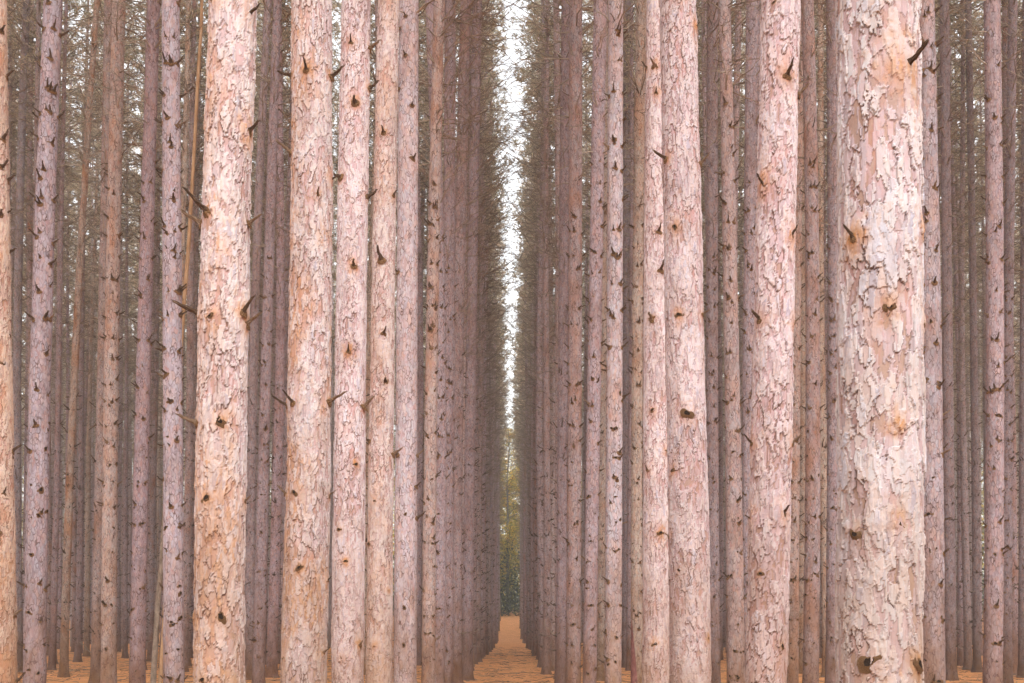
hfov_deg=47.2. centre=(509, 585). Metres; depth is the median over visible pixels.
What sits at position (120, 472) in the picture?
red pine
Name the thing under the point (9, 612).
red pine
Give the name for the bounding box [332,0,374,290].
red pine
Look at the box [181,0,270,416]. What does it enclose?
red pine
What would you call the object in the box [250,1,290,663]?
red pine
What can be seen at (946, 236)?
red pine
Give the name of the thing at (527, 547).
red pine
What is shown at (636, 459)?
red pine
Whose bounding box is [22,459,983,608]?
distant wood
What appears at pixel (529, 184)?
red pine
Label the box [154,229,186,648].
red pine
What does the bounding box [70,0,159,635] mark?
red pine
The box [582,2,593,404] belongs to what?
red pine
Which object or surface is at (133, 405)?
red pine
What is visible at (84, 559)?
red pine
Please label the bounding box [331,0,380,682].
red pine
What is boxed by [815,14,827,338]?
red pine
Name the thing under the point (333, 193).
red pine
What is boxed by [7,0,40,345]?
red pine
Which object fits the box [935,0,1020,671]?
red pine
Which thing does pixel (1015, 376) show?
red pine
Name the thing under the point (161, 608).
red pine
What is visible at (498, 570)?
red pine
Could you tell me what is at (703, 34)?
red pine
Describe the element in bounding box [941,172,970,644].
red pine
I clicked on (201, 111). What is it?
red pine
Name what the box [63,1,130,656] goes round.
red pine
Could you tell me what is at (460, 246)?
red pine
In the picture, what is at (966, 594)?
red pine
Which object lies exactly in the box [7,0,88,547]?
red pine
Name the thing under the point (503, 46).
red pine
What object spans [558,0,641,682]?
red pine
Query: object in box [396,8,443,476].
red pine
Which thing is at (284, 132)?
red pine
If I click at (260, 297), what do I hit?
red pine
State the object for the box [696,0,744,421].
red pine
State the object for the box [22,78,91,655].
red pine
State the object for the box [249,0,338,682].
red pine
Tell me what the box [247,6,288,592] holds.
red pine
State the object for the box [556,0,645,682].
red pine
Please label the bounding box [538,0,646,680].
red pine
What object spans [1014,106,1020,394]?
red pine
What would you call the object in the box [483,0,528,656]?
red pine
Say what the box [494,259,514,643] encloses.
red pine
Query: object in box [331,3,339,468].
red pine
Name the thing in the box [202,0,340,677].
red pine
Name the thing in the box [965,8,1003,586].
red pine
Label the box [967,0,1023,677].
red pine
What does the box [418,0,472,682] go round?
red pine
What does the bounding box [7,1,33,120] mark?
red pine
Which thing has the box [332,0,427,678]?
red pine
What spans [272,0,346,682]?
red pine
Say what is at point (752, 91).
red pine
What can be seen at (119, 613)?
red pine
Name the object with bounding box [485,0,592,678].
red pine
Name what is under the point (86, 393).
red pine
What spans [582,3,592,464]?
red pine
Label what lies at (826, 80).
red pine
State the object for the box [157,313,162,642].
red pine
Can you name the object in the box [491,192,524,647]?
red pine
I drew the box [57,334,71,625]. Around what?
red pine
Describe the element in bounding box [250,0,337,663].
red pine
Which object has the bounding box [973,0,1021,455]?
red pine
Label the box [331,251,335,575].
red pine
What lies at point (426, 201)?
red pine
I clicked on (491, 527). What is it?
red pine
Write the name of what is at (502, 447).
red pine
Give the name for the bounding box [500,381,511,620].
red pine
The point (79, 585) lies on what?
red pine
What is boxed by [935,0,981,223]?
red pine
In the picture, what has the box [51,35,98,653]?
red pine
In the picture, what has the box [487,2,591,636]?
red pine
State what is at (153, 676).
dead pine stem
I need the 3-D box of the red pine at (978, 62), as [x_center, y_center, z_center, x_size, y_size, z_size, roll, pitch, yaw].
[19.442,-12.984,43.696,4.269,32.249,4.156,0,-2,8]
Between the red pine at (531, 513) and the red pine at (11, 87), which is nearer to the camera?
the red pine at (11, 87)
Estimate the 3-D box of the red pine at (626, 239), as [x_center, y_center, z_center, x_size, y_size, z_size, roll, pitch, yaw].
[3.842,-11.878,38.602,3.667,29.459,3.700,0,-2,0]
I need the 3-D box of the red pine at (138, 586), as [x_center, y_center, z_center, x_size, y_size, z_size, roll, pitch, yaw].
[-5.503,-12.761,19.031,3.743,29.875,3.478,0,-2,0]
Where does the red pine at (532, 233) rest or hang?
on the ground
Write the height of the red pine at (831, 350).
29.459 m
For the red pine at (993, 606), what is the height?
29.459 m
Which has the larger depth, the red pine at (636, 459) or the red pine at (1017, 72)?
the red pine at (1017, 72)
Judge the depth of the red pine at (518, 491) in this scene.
124.48 m
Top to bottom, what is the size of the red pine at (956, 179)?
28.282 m
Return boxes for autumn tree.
[132,421,185,606]
[500,417,519,578]
[500,428,519,609]
[500,432,519,605]
[500,472,519,609]
[501,461,519,601]
[981,456,983,579]
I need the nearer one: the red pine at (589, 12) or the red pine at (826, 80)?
the red pine at (826, 80)
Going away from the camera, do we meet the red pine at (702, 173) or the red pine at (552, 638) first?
the red pine at (552, 638)
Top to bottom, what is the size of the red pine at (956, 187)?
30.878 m
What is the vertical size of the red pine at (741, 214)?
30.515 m
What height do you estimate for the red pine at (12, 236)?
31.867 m
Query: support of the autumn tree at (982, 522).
on the ground
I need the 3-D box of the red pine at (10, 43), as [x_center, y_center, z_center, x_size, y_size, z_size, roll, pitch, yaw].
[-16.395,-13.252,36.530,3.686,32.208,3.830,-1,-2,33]
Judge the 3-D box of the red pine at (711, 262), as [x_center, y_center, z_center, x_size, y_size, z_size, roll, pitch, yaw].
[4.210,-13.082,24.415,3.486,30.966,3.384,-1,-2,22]
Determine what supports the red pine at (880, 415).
on the ground
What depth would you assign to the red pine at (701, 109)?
38.44 m
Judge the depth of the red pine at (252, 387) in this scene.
29.14 m
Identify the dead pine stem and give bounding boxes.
[150,504,162,682]
[158,0,203,682]
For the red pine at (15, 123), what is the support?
on the ground
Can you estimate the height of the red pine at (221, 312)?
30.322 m
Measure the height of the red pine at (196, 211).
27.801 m
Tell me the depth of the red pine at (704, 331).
64.32 m
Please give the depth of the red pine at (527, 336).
68.22 m
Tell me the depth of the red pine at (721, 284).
51.32 m
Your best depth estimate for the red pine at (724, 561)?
75.59 m
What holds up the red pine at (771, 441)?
on the ground
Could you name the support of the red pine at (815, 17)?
on the ground
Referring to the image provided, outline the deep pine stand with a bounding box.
[10,27,1019,651]
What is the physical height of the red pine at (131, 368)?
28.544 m
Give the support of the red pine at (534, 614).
on the ground
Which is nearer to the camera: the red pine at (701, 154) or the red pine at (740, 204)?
the red pine at (701, 154)
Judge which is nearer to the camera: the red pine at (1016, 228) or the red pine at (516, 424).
the red pine at (1016, 228)
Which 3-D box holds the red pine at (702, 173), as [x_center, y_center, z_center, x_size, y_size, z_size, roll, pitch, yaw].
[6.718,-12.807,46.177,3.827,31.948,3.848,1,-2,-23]
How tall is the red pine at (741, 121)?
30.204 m
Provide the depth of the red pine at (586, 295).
55.83 m
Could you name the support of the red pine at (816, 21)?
on the ground
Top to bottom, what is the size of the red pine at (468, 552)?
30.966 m
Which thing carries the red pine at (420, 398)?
on the ground
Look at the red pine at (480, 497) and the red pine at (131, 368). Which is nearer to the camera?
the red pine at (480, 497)
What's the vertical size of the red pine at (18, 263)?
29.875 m
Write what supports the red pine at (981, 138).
on the ground
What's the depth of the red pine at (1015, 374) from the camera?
49.10 m
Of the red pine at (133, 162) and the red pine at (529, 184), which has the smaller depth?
the red pine at (133, 162)
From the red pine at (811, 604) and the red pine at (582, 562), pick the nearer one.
the red pine at (811, 604)
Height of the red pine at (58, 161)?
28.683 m
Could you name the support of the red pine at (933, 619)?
on the ground
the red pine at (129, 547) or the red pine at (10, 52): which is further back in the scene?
the red pine at (129, 547)
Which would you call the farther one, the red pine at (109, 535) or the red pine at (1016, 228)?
the red pine at (1016, 228)
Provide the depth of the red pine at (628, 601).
36.06 m
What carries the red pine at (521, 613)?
on the ground
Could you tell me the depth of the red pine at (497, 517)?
95.03 m
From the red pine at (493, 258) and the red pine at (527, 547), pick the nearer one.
the red pine at (493, 258)
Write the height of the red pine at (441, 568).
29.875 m
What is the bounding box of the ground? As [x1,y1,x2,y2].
[18,609,1023,682]
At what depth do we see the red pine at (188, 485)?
33.99 m
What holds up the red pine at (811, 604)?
on the ground
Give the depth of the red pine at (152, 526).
46.16 m
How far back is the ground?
37.49 m
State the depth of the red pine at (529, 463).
70.36 m
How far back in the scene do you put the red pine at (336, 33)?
36.07 m
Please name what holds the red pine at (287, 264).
on the ground
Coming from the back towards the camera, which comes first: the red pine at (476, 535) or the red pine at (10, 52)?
the red pine at (476, 535)
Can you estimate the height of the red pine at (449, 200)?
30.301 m
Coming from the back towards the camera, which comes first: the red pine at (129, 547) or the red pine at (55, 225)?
the red pine at (129, 547)
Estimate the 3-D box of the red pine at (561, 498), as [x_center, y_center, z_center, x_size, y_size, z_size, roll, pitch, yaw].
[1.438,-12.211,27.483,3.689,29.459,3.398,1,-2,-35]
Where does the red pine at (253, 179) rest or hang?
on the ground
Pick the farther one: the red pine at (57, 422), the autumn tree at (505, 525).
the autumn tree at (505, 525)
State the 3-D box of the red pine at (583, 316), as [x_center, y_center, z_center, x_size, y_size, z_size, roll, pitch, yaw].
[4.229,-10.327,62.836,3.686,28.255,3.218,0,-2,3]
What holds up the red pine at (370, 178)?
on the ground
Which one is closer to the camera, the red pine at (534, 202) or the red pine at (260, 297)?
the red pine at (534, 202)
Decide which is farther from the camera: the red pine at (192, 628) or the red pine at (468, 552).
the red pine at (192, 628)
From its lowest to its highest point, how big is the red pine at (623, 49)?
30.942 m
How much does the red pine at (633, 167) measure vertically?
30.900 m
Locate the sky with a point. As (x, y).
(510, 42)
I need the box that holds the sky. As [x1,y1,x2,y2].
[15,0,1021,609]
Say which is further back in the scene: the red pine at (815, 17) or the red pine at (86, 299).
the red pine at (86, 299)
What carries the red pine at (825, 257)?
on the ground
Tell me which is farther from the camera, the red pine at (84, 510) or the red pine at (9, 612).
the red pine at (84, 510)
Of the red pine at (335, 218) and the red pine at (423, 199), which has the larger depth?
the red pine at (335, 218)
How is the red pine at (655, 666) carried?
on the ground
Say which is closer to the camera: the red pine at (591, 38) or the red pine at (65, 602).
the red pine at (65, 602)
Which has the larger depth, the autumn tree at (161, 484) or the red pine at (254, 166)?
the autumn tree at (161, 484)
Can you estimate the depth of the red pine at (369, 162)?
51.01 m
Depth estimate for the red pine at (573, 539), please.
21.08 m
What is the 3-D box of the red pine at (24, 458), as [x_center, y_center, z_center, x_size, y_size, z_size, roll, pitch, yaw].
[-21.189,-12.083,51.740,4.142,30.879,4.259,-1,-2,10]
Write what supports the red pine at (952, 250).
on the ground
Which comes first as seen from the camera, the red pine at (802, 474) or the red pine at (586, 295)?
the red pine at (802, 474)
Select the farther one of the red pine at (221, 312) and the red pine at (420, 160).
the red pine at (420, 160)
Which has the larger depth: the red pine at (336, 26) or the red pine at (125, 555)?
the red pine at (125, 555)
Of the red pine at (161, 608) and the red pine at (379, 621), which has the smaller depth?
the red pine at (379, 621)
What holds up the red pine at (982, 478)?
on the ground
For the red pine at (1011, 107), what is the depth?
25.04 m
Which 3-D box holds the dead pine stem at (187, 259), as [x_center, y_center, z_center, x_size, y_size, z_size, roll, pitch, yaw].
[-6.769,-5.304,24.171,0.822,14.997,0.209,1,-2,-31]
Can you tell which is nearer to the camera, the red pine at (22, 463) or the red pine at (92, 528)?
the red pine at (92, 528)
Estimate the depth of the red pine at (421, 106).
38.69 m
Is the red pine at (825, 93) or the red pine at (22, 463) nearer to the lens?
the red pine at (825, 93)
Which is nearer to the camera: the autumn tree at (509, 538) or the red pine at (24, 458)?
the red pine at (24, 458)
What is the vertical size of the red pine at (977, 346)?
30.618 m
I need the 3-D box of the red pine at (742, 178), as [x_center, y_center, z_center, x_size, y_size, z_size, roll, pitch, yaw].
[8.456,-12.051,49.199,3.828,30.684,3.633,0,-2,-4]
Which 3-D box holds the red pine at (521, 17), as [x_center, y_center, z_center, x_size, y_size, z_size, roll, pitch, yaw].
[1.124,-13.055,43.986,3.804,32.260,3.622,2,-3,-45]
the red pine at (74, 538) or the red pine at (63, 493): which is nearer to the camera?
the red pine at (74, 538)
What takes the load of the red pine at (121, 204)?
on the ground
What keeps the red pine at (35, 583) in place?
on the ground
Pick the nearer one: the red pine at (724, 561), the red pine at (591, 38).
the red pine at (591, 38)
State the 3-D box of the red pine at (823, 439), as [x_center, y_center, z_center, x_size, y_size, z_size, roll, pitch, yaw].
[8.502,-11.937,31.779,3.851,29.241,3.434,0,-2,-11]
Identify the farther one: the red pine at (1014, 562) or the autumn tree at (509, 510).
the autumn tree at (509, 510)
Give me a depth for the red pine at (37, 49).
33.56 m
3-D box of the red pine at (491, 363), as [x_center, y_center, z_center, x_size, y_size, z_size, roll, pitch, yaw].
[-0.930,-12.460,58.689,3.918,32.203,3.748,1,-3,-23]
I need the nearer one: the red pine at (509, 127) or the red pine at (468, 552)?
the red pine at (468, 552)
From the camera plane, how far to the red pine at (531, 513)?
58.63 m
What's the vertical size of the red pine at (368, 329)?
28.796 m
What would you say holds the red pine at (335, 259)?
on the ground
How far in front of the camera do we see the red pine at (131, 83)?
39.00 m
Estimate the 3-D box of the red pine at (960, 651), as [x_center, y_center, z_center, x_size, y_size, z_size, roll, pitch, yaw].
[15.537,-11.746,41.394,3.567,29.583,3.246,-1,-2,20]
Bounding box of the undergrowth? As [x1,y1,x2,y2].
[160,541,983,615]
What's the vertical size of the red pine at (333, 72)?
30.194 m
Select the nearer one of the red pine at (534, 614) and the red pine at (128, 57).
the red pine at (128, 57)
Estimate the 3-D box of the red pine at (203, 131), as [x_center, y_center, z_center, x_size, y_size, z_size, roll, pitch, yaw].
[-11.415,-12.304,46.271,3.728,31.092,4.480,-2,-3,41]
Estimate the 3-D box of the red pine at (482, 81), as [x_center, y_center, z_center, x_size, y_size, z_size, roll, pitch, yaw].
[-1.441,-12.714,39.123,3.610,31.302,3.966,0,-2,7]
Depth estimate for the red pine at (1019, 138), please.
41.27 m
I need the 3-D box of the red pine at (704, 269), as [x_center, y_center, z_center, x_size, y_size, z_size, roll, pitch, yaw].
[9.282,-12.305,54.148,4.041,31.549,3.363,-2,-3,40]
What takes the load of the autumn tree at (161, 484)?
on the ground
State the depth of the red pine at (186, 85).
32.20 m
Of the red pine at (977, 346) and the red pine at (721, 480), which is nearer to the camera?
the red pine at (721, 480)
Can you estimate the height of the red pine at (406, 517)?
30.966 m
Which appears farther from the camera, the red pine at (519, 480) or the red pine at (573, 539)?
the red pine at (519, 480)
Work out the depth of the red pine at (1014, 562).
32.00 m
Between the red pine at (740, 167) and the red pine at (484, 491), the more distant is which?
the red pine at (484, 491)
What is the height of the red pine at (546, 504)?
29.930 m
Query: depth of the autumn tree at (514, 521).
161.06 m
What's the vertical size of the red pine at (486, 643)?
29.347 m
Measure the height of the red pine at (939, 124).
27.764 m
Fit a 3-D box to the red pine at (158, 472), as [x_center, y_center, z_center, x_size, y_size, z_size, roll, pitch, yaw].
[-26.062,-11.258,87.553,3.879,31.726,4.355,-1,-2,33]
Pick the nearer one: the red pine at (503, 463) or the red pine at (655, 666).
the red pine at (655, 666)
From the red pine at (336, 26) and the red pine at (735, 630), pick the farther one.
the red pine at (336, 26)
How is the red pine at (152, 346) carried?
on the ground
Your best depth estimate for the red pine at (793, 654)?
21.05 m
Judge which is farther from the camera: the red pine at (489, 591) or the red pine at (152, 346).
the red pine at (489, 591)
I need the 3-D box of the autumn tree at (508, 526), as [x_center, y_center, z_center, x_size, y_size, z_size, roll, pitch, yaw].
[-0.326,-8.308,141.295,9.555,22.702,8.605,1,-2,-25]
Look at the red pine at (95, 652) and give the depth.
27.12 m
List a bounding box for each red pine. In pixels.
[0,0,25,682]
[7,0,33,275]
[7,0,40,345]
[7,0,61,419]
[7,0,69,670]
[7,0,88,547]
[7,0,98,641]
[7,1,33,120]
[7,1,80,616]
[7,17,28,337]
[8,0,64,426]
[10,1,75,558]
[13,13,85,564]
[14,0,99,663]
[16,0,68,682]
[21,388,23,554]
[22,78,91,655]
[26,0,102,669]
[31,0,145,677]
[39,0,159,682]
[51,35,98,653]
[51,185,74,648]
[53,113,98,651]
[55,0,131,661]
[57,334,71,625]
[59,0,161,573]
[61,110,98,644]
[62,0,161,682]
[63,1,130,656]
[65,78,100,653]
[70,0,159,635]
[71,0,205,669]
[72,50,141,440]
[80,0,142,451]
[83,342,95,640]
[83,433,86,596]
[84,240,97,643]
[91,0,207,682]
[93,0,156,657]
[93,93,140,651]
[94,146,140,648]
[101,1,188,663]
[121,194,162,647]
[122,1,207,667]
[122,3,188,630]
[122,8,187,661]
[122,231,162,643]
[123,243,138,543]
[129,1,255,666]
[136,0,208,617]
[137,0,207,671]
[138,1,202,503]
[153,0,187,682]
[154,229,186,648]
[157,236,184,643]
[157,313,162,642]
[170,0,261,682]
[180,3,205,657]
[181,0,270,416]
[182,3,256,644]
[182,5,250,257]
[200,0,291,679]
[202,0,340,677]
[244,27,266,636]
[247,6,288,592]
[247,43,285,498]
[248,2,266,352]
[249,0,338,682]
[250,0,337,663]
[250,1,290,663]
[251,0,340,669]
[251,1,291,475]
[253,3,338,605]
[267,0,340,226]
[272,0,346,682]
[285,65,337,407]
[286,3,340,389]
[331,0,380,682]
[331,0,396,443]
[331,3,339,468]
[331,171,336,617]
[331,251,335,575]
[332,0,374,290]
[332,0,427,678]
[332,0,428,674]
[332,1,374,341]
[332,8,374,308]
[365,0,402,682]
[368,0,442,461]
[368,0,443,667]
[369,0,443,665]
[371,0,492,682]
[374,0,465,682]
[395,2,443,418]
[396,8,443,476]
[396,17,458,656]
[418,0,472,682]
[418,0,516,593]
[418,0,522,682]
[418,0,527,682]
[418,0,534,670]
[419,0,510,666]
[420,0,530,680]
[420,3,443,396]
[421,0,522,663]
[424,0,531,661]
[455,0,525,657]
[456,7,523,642]
[480,0,592,666]
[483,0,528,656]
[484,34,520,653]
[484,55,526,654]
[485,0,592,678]
[486,67,518,467]
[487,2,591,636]
[488,195,514,651]
[489,170,519,649]
[491,0,623,682]
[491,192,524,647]
[492,0,589,673]
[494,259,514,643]
[495,149,533,647]
[495,269,517,632]
[495,302,514,642]
[498,19,554,655]
[498,323,511,640]
[498,425,511,630]
[499,0,627,682]
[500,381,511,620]
[501,0,555,642]
[502,0,585,658]
[502,1,588,464]
[502,171,553,649]
[503,68,553,653]
[503,314,524,642]
[505,254,533,648]
[505,286,523,642]
[507,354,522,638]
[508,0,554,497]
[508,250,525,642]
[508,378,520,627]
[510,0,593,669]
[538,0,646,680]
[554,29,591,610]
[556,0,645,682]
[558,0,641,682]
[581,135,590,651]
[581,277,588,642]
[582,0,634,417]
[582,0,635,667]
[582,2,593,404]
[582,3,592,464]
[582,31,633,351]
[583,0,635,670]
[588,2,635,197]
[590,0,646,498]
[591,0,697,682]
[633,0,745,333]
[633,12,642,591]
[641,0,669,682]
[652,0,711,682]
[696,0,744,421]
[696,0,745,610]
[696,0,745,682]
[697,0,745,450]
[698,0,801,670]
[699,2,743,420]
[699,39,744,570]
[700,0,745,638]
[700,0,760,682]
[700,21,744,659]
[700,26,720,340]
[700,30,742,641]
[701,178,739,650]
[704,224,737,646]
[719,1,814,361]
[721,50,745,412]
[731,5,823,267]
[737,14,745,447]
[741,3,827,673]
[743,0,837,682]
[744,0,809,682]
[745,0,836,682]
[801,0,837,676]
[802,0,837,682]
[814,2,826,598]
[814,4,837,283]
[814,4,837,366]
[815,0,827,592]
[815,6,826,657]
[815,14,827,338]
[834,0,928,682]
[919,0,952,682]
[934,0,984,595]
[934,0,984,665]
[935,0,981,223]
[935,0,984,429]
[935,0,985,669]
[935,0,1003,680]
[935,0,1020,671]
[935,24,979,551]
[936,0,1023,682]
[936,3,985,595]
[938,0,1021,674]
[940,10,1002,655]
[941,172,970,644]
[945,0,1023,682]
[952,141,981,499]
[955,4,1020,466]
[957,10,1021,552]
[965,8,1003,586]
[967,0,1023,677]
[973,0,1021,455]
[973,7,1021,426]
[978,0,1021,467]
[978,38,1019,571]
[980,388,983,585]
[1000,12,1021,289]
[1001,1,1023,206]
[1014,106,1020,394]
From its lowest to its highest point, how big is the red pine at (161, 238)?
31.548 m
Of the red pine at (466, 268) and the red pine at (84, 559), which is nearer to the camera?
the red pine at (466, 268)
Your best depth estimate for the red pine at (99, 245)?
54.67 m
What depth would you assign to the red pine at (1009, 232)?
26.15 m
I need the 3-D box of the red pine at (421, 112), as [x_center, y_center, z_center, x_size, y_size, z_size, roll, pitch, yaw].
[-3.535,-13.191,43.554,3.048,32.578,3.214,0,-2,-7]
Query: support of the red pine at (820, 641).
on the ground
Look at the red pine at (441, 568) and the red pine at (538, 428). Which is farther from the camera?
the red pine at (538, 428)
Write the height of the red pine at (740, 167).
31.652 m
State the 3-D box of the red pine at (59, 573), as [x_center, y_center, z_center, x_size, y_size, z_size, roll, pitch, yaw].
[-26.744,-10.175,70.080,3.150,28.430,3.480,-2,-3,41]
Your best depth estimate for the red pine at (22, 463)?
123.30 m
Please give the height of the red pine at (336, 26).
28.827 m
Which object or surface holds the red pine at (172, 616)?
on the ground
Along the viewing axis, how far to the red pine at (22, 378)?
44.19 m
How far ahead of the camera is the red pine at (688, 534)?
7.97 m
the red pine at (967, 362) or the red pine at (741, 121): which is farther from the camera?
the red pine at (967, 362)
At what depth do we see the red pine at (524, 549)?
90.41 m
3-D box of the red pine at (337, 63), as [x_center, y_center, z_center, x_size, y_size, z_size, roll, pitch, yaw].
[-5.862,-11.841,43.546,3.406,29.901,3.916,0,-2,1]
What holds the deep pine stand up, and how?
on the ground
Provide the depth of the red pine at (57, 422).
35.86 m
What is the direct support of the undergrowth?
on the ground
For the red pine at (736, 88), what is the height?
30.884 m
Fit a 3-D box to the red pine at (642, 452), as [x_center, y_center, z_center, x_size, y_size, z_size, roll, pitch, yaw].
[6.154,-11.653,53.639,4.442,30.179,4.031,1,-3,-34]

